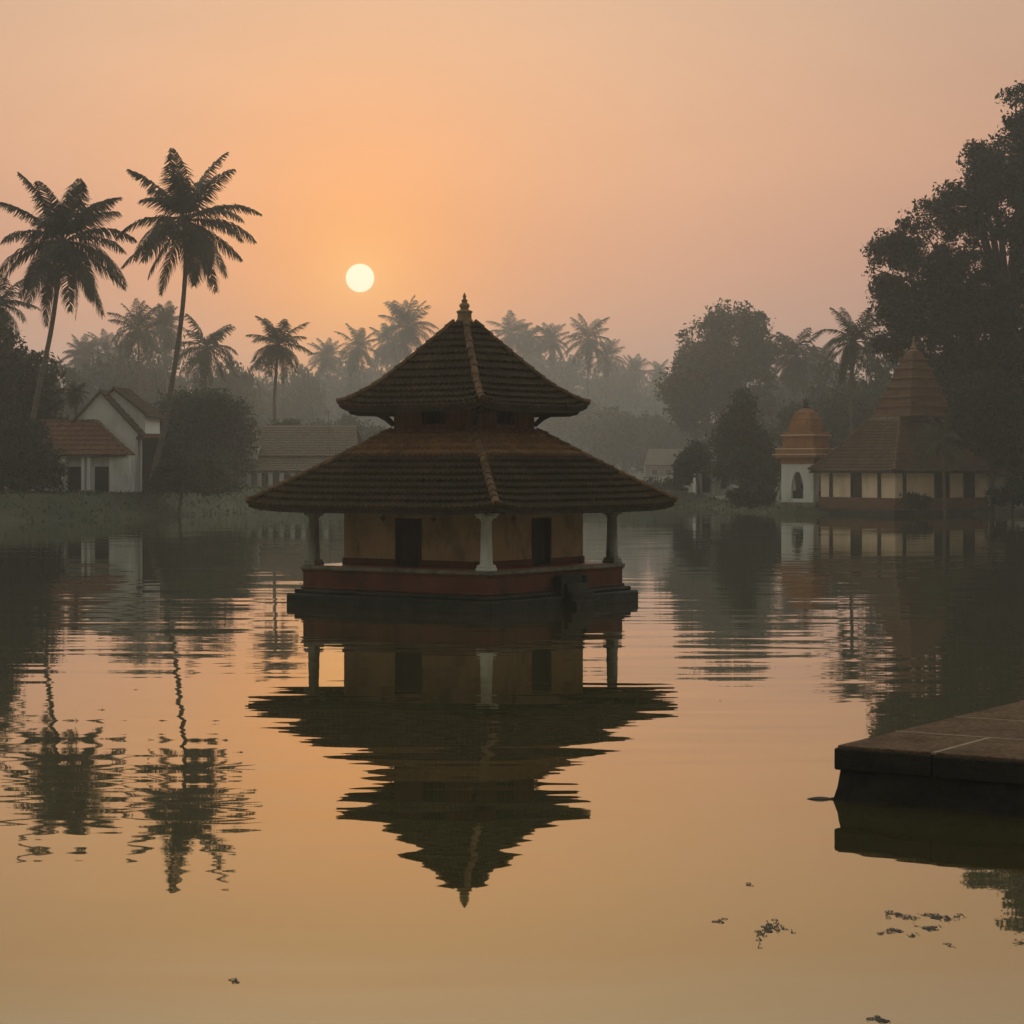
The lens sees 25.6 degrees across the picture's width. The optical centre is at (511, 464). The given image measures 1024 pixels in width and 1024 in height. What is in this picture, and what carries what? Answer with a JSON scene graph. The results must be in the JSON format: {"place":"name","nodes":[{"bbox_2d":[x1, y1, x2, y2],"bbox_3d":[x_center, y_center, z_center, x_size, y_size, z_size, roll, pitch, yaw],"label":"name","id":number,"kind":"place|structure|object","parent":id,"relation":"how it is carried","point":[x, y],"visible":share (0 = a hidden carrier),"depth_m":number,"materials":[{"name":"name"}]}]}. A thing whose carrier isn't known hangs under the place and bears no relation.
{"place":"outdoors","nodes":[
{"label":"outdoors","id":0,"kind":"place"},
{"bbox_2d":[0,507,1023,1023],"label":"water","id":1,"kind":"structure","parent":0,"point":[222,761],"depth_m":32.19,"materials":[{"name":"orange liquid"}]},
{"bbox_2d":[245,293,677,613],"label":"lake pavilion","id":2,"kind":"structure","parent":1,"relation":"in","point":[468,456],"depth_m":73.33,"materials":[{"name":"tile"}]},
{"bbox_2d":[395,518,420,566],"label":"door","id":3,"kind":"structure","parent":2,"relation":"in","point":[407,530],"depth_m":73.41,"materials":[{"name":"brown wood"}]},
{"bbox_2d":[422,411,444,423],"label":"clerestory window","id":4,"kind":"structure","parent":2,"relation":"in","point":[434,417],"depth_m":74.22,"materials":[{"name":"brown wood"}]},
{"bbox_2d":[496,410,513,424],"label":"clerestory window","id":5,"kind":"structure","parent":2,"relation":"in","point":[502,417],"depth_m":74.62,"materials":[{"name":"brown wood"}]},
{"bbox_2d":[532,517,550,565],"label":"door","id":6,"kind":"structure","parent":2,"relation":"in","point":[541,527],"depth_m":74.33,"materials":[{"name":"brown wood"}]},
{"bbox_2d":[756,919,795,947],"bbox_3d":[2.565,4.597,22.078,0.408,0.003,1.402,0,0,18],"label":"floating weed","id":7,"kind":"object","parent":1,"relation":"on","point":[768,929],"visible":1,"depth_m":22.27,"materials":[{"name":"green plant"}]},
{"bbox_2d":[807,797,833,799],"bbox_3d":[4.341,4.585,30.988,0.552,0.029,0.166,0,0,0],"label":"drifting leaf","id":8,"kind":"object","parent":1,"relation":"on","point":[820,798],"visible":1,"depth_m":30.95,"materials":[{"name":"plant"}]},
{"bbox_2d":[866,1015,889,1022],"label":"floating weed","id":9,"kind":"object","parent":1,"relation":"on","point":[879,1019],"visible":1,"depth_m":18.65,"materials":[{"name":"green plant"}]},
{"bbox_2d":[877,928,917,936],"bbox_3d":[3.811,4.596,22.095,0.401,0.003,0.367,0,0,37],"label":"floating weed","id":10,"kind":"object","parent":1,"relation":"on","point":[898,930],"visible":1,"depth_m":22.17,"materials":[{"name":"green plant"}]},
{"bbox_2d":[885,910,919,919],"bbox_3d":[3.970,4.596,22.973,0.357,0.003,0.505,0,0,0],"label":"floating weed","id":11,"kind":"object","parent":1,"relation":"on","point":[897,913],"visible":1,"depth_m":22.96,"materials":[{"name":"green plant"}]},
{"bbox_2d":[912,922,941,930],"bbox_3d":[4.147,4.596,22.404,0.272,0.003,0.421,0,0,0],"label":"floating weed","id":12,"kind":"object","parent":1,"relation":"on","point":[931,928],"visible":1,"depth_m":22.36,"materials":[{"name":"green plant"}]},
{"bbox_2d":[833,700,1023,816],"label":"stone quay","id":13,"kind":"structure","parent":1,"relation":"in","point":[972,762],"depth_m":30.43,"materials":[{"name":"stone"}]},
{"bbox_2d":[917,913,963,922],"bbox_3d":[4.384,4.596,22.838,0.469,0.004,0.506,0,0,0],"label":"floating weed","id":14,"kind":"object","parent":1,"relation":"on","point":[937,916],"visible":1,"depth_m":22.90,"materials":[{"name":"green plant"}]},
{"bbox_2d":[0,466,1023,522],"bbox_3d":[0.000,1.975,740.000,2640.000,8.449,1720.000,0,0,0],"label":"ground","id":15,"kind":"structure","parent":0,"point":[35,513],"depth_m":201.71,"materials":[{"name":"green plant"}]},
{"bbox_2d":[0,275,39,358],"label":"coconut palm","id":16,"kind":"object","parent":15,"relation":"on","point":[5,301],"visible":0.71,"depth_m":225.22,"materials":[{"name":"green plant"}]},
{"bbox_2d":[0,317,69,489],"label":"shade tree","id":17,"kind":"object","parent":15,"relation":"on","point":[18,379],"visible":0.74,"depth_m":212.53,"materials":[{"name":"green plant"}]},
{"bbox_2d":[0,410,72,493],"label":"garden bush","id":18,"kind":"object","parent":15,"relation":"on","point":[26,452],"visible":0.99,"depth_m":192.86,"materials":[{"name":"green plant"}]},
{"bbox_2d":[19,340,63,424],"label":"misty tree","id":19,"kind":"object","parent":15,"relation":"on","point":[59,416],"depth_m":281.00,"materials":[{"name":"green plant"}]},
{"bbox_2d":[0,172,137,488],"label":"coconut palm","id":20,"kind":"object","parent":15,"relation":"on","point":[67,255],"visible":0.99,"depth_m":201.57,"materials":[{"name":"green plant"}]},
{"bbox_2d":[48,359,91,421],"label":"misty tree","id":21,"kind":"object","parent":15,"relation":"on","point":[67,410],"visible":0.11,"depth_m":419.14,"materials":[{"name":"green plant"}]},
{"bbox_2d":[61,379,89,417],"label":"coconut palm","id":22,"kind":"object","parent":15,"relation":"on","point":[74,396],"visible":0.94,"depth_m":221.71,"materials":[{"name":"green plant"}]},
{"bbox_2d":[59,334,105,378],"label":"coconut palm","id":23,"kind":"object","parent":15,"relation":"on","point":[79,355],"visible":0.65,"depth_m":628.60,"materials":[{"name":"green plant"}]},
{"bbox_2d":[32,386,162,496],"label":"gabled house","id":24,"kind":"structure","parent":15,"relation":"on","point":[106,440],"depth_m":206.34,"materials":[{"name":"paint"}]},
{"bbox_2d":[68,467,80,490],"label":"door","id":25,"kind":"structure","parent":24,"relation":"in","point":[74,477],"depth_m":205.19,"materials":[{"name":"brown wood"}]},
{"bbox_2d":[95,467,108,491],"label":"door","id":26,"kind":"structure","parent":24,"relation":"in","point":[101,473],"depth_m":204.94,"materials":[{"name":"wood"}]},
{"bbox_2d":[85,328,124,366],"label":"coconut palm","id":27,"kind":"object","parent":15,"relation":"on","point":[107,343],"visible":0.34,"depth_m":663.51,"materials":[{"name":"green plant"}]},
{"bbox_2d":[66,334,177,408],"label":"misty tree","id":28,"kind":"object","parent":15,"relation":"on","point":[121,372],"visible":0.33,"depth_m":521.65,"materials":[{"name":"green plant"}]},
{"bbox_2d":[107,298,168,396],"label":"coconut palm","id":29,"kind":"object","parent":15,"relation":"on","point":[133,334],"visible":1,"depth_m":419.20,"materials":[{"name":"green plant"}]},
{"bbox_2d":[142,301,187,397],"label":"coconut palm","id":30,"kind":"object","parent":15,"relation":"on","point":[167,333],"visible":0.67,"depth_m":489.26,"materials":[{"name":"green plant"}]},
{"bbox_2d":[137,334,196,395],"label":"misty tree","id":31,"kind":"object","parent":15,"relation":"on","point":[180,380],"visible":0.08,"depth_m":627.20,"materials":[{"name":"green plant"}]},
{"bbox_2d":[115,148,261,498],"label":"coconut palm","id":32,"kind":"object","parent":15,"relation":"on","point":[197,245],"visible":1,"depth_m":203.77,"materials":[{"name":"green plant"}]},
{"bbox_2d":[143,438,247,515],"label":"garden bush","id":33,"kind":"object","parent":15,"relation":"on","point":[175,474],"visible":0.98,"depth_m":202.25,"materials":[{"name":"green plant"}]},
{"bbox_2d":[147,385,261,478],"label":"mango tree","id":34,"kind":"object","parent":15,"relation":"on","point":[208,423],"visible":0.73,"depth_m":250.26,"materials":[{"name":"green plant"}]},
{"bbox_2d":[172,314,237,391],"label":"coconut palm","id":35,"kind":"object","parent":15,"relation":"on","point":[202,358],"visible":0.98,"depth_m":349.49,"materials":[{"name":"green plant"}]},
{"bbox_2d":[189,358,266,436],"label":"misty tree","id":36,"kind":"object","parent":15,"relation":"on","point":[241,384],"visible":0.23,"depth_m":557.20,"materials":[{"name":"green plant"}]},
{"bbox_2d":[243,369,298,425],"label":"misty tree","id":37,"kind":"object","parent":15,"relation":"on","point":[282,404],"visible":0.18,"depth_m":693.02,"materials":[{"name":"green plant"}]},
{"bbox_2d":[245,316,312,425],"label":"coconut palm","id":38,"kind":"object","parent":15,"relation":"on","point":[277,351],"visible":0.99,"depth_m":314.02,"materials":[{"name":"green plant"}]},
{"bbox_2d":[266,418,302,425],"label":"misty tree","id":39,"kind":"object","parent":15,"relation":"on","point":[285,422],"visible":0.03,"depth_m":274.35,"materials":[{"name":"green plant"}]},
{"bbox_2d":[237,425,362,487],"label":"long house","id":40,"kind":"structure","parent":15,"relation":"on","point":[287,452],"depth_m":256.20,"materials":[{"name":"tile"}]},
{"bbox_2d":[277,363,328,425],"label":"misty tree","id":41,"kind":"object","parent":15,"relation":"on","point":[306,392],"visible":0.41,"depth_m":731.10,"materials":[{"name":"green plant"}]},
{"bbox_2d":[307,337,346,420],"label":"coconut palm","id":42,"kind":"object","parent":15,"relation":"on","point":[328,361],"visible":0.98,"depth_m":838.01,"materials":[{"name":"green plant"}]},
{"bbox_2d":[324,411,330,457],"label":"aerial pole","id":43,"kind":"object","parent":15,"relation":"on","point":[329,433],"visible":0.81,"depth_m":253.96,"materials":[{"name":"metal"}]},
{"bbox_2d":[310,350,393,428],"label":"misty tree","id":44,"kind":"object","parent":15,"relation":"on","point":[345,385],"visible":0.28,"depth_m":973.12,"materials":[{"name":"green plant"}]},
{"bbox_2d":[333,323,379,418],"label":"coconut palm","id":45,"kind":"object","parent":15,"relation":"on","point":[355,354],"visible":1,"depth_m":768.46,"materials":[{"name":"green plant"}]},
{"bbox_2d":[368,321,401,428],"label":"coconut palm","id":46,"kind":"object","parent":15,"relation":"on","point":[384,349],"visible":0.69,"depth_m":872.84,"materials":[{"name":"green plant"}]},
{"bbox_2d":[359,348,415,428],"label":"misty tree","id":47,"kind":"object","parent":15,"relation":"on","point":[376,363],"visible":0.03,"depth_m":1011.74,"materials":[{"name":"green plant"}]},
{"bbox_2d":[378,295,438,358],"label":"coconut palm","id":48,"kind":"object","parent":15,"relation":"on","point":[409,323],"visible":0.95,"depth_m":767.80,"materials":[{"name":"green plant"}]},
{"bbox_2d":[486,310,532,356],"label":"coconut palm","id":49,"kind":"object","parent":15,"relation":"on","point":[510,338],"visible":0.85,"depth_m":908.15,"materials":[{"name":"green plant"}]},
{"bbox_2d":[514,322,543,362],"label":"coconut palm","id":50,"kind":"object","parent":15,"relation":"on","point":[529,334],"visible":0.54,"depth_m":922.28,"materials":[{"name":"green plant"}]},
{"bbox_2d":[57,358,1019,460],"bbox_3d":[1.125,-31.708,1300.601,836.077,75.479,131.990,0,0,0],"label":"distant woods","id":51,"kind":"object","parent":15,"relation":"on","point":[279,379],"visible":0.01,"depth_m":1281.98,"materials":[{"name":"green plant"}]},
{"bbox_2d":[516,333,578,431],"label":"misty tree","id":52,"kind":"object","parent":15,"relation":"on","point":[540,364],"visible":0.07,"depth_m":1078.74,"materials":[{"name":"green plant"}]},
{"bbox_2d":[530,322,569,417],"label":"coconut palm","id":53,"kind":"object","parent":15,"relation":"on","point":[548,342],"visible":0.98,"depth_m":907.78,"materials":[{"name":"green plant"}]},
{"bbox_2d":[535,394,607,451],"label":"misty tree","id":54,"kind":"object","parent":15,"relation":"on","point":[568,426],"visible":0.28,"depth_m":764.24,"materials":[{"name":"green plant"}]},
{"bbox_2d":[556,354,604,434],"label":"misty tree","id":55,"kind":"object","parent":15,"relation":"on","point":[583,394],"visible":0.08,"depth_m":1115.90,"materials":[{"name":"green plant"}]},
{"bbox_2d":[558,313,612,418],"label":"coconut palm","id":56,"kind":"object","parent":15,"relation":"on","point":[588,346],"visible":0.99,"depth_m":782.78,"materials":[{"name":"green plant"}]},
{"bbox_2d":[585,338,625,403],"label":"coconut palm","id":57,"kind":"object","parent":15,"relation":"on","point":[608,364],"visible":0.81,"depth_m":922.32,"materials":[{"name":"green plant"}]},
{"bbox_2d":[581,361,644,466],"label":"misty tree","id":58,"kind":"object","parent":15,"relation":"on","point":[619,396],"visible":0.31,"depth_m":1146.02,"materials":[{"name":"green plant"}]},
{"bbox_2d":[570,406,675,473],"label":"misty tree","id":59,"kind":"object","parent":15,"relation":"on","point":[610,436],"visible":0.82,"depth_m":658.20,"materials":[{"name":"green plant"}]},
{"bbox_2d":[614,354,653,413],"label":"coconut palm","id":60,"kind":"object","parent":15,"relation":"on","point":[634,365],"visible":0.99,"depth_m":1083.02,"materials":[{"name":"green plant"}]},
{"bbox_2d":[645,359,669,417],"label":"coconut palm","id":61,"kind":"object","parent":15,"relation":"on","point":[657,369],"visible":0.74,"depth_m":1084.03,"materials":[{"name":"green plant"}]},
{"bbox_2d":[640,449,682,475],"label":"hazy cottage","id":62,"kind":"structure","parent":15,"relation":"on","point":[657,462],"depth_m":600.06,"materials":[{"name":"grey stone"}]},
{"bbox_2d":[641,476,688,490],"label":"shore bush","id":63,"kind":"object","parent":15,"relation":"on","point":[668,483],"visible":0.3,"depth_m":255.46,"materials":[{"name":"green plant"}]},
{"bbox_2d":[632,373,700,424],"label":"misty tree","id":64,"kind":"object","parent":15,"relation":"on","point":[651,405],"visible":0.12,"depth_m":1181.75,"materials":[{"name":"green plant"}]},
{"bbox_2d":[640,416,704,450],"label":"misty tree","id":65,"kind":"object","parent":15,"relation":"on","point":[662,435],"visible":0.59,"depth_m":623.78,"materials":[{"name":"green plant"}]},
{"bbox_2d":[668,439,711,495],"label":"waterside bush","id":66,"kind":"object","parent":15,"relation":"on","point":[691,461],"visible":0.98,"depth_m":251.39,"materials":[{"name":"green plant"}]},
{"bbox_2d":[693,461,732,495],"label":"posted hut","id":67,"kind":"object","parent":15,"relation":"on","point":[709,488],"visible":0.2,"depth_m":254.96,"materials":[{"name":"brown ceramic"}]},
{"bbox_2d":[702,474,709,491],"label":"door","id":68,"kind":"structure","parent":67,"relation":"in","point":[705,479],"depth_m":254.93,"materials":[{"name":"wood"}]},
{"bbox_2d":[721,475,726,488],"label":"window","id":69,"kind":"structure","parent":67,"relation":"in","point":[725,487],"depth_m":255.05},
{"bbox_2d":[653,298,786,455],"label":"round headed tree","id":70,"kind":"object","parent":15,"relation":"on","point":[693,395],"visible":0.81,"depth_m":466.77,"materials":[{"name":"green plant"}]},
{"bbox_2d":[704,387,780,501],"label":"waterside tree","id":71,"kind":"object","parent":15,"relation":"on","point":[744,449],"visible":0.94,"depth_m":244.72,"materials":[{"name":"green plant"}]},
{"bbox_2d":[725,481,777,508],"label":"shore bush","id":72,"kind":"object","parent":15,"relation":"on","point":[749,494],"visible":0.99,"depth_m":221.25,"materials":[{"name":"green plant"}]},
{"bbox_2d":[761,327,823,403],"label":"coconut palm","id":73,"kind":"object","parent":15,"relation":"on","point":[798,367],"visible":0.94,"depth_m":454.05,"materials":[{"name":"green plant"}]},
{"bbox_2d":[754,375,833,447],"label":"misty tree","id":74,"kind":"object","parent":15,"relation":"on","point":[785,394],"visible":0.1,"depth_m":590.44,"materials":[{"name":"green plant"}]},
{"bbox_2d":[772,398,833,507],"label":"shrine kiosk","id":75,"kind":"object","parent":15,"relation":"on","point":[805,442],"visible":0.79,"depth_m":215.82,"materials":[{"name":"white paint"}]},
{"bbox_2d":[803,344,839,386],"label":"coconut palm","id":76,"kind":"object","parent":15,"relation":"on","point":[827,351],"visible":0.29,"depth_m":558.62,"materials":[{"name":"green plant"}]},
{"bbox_2d":[769,387,883,447],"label":"bushes","id":77,"kind":"object","parent":15,"relation":"on","point":[836,404],"visible":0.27,"depth_m":328.15,"materials":[{"name":"green plant"}]},
{"bbox_2d":[801,352,861,427],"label":"misty tree","id":78,"kind":"object","parent":15,"relation":"on","point":[814,393],"visible":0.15,"depth_m":419.11,"materials":[{"name":"green plant"}]},
{"bbox_2d":[812,307,889,433],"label":"coconut palm","id":79,"kind":"object","parent":15,"relation":"on","point":[850,356],"visible":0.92,"depth_m":271.20,"materials":[{"name":"green plant"}]},
{"bbox_2d":[840,330,900,413],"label":"misty tree","id":80,"kind":"object","parent":15,"relation":"on","point":[881,381],"visible":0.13,"depth_m":347.96,"materials":[{"name":"green plant"}]},
{"bbox_2d":[807,336,998,515],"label":"lakeside temple","id":81,"kind":"structure","parent":15,"relation":"on","point":[872,465],"depth_m":209.02,"materials":[{"name":"tile"}]},
{"bbox_2d":[850,473,861,497],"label":"door","id":82,"kind":"structure","parent":81,"relation":"in","point":[855,478],"depth_m":209.34,"materials":[{"name":"wood"}]},
{"bbox_2d":[934,473,949,497],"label":"door","id":83,"kind":"structure","parent":81,"relation":"in","point":[938,493],"depth_m":207.15,"materials":[{"name":"wood"}]},
{"bbox_2d":[963,473,974,497],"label":"door","id":84,"kind":"structure","parent":81,"relation":"in","point":[968,478],"depth_m":208.83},
{"bbox_2d":[898,492,933,515],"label":"shore bush","id":85,"kind":"object","parent":15,"relation":"on","point":[916,501],"visible":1,"depth_m":202.06,"materials":[{"name":"green plant"}]},
{"bbox_2d":[860,80,1023,427],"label":"rain tree","id":86,"kind":"object","parent":15,"relation":"on","point":[943,302],"visible":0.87,"depth_m":218.45,"materials":[{"name":"green plant"}]},
{"bbox_2d":[914,410,979,515],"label":"young palm","id":87,"kind":"object","parent":15,"relation":"on","point":[943,441],"visible":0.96,"depth_m":202.76,"materials":[{"name":"green plant"}]},
{"bbox_2d":[984,470,1023,515],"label":"shore bush","id":88,"kind":"object","parent":15,"relation":"on","point":[1011,492],"visible":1,"depth_m":202.53,"materials":[{"name":"green plant"}]},
{"bbox_2d":[987,467,1023,505],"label":"temple annex","id":89,"kind":"object","parent":15,"relation":"on","point":[998,480],"visible":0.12,"depth_m":213.97,"materials":[{"name":"brown ceramic"}]},
{"bbox_2d":[0,0,1023,464],"label":"sky","id":90,"kind":"structure","parent":0,"point":[642,165],"materials":[{"name":"orange"}]}
]}

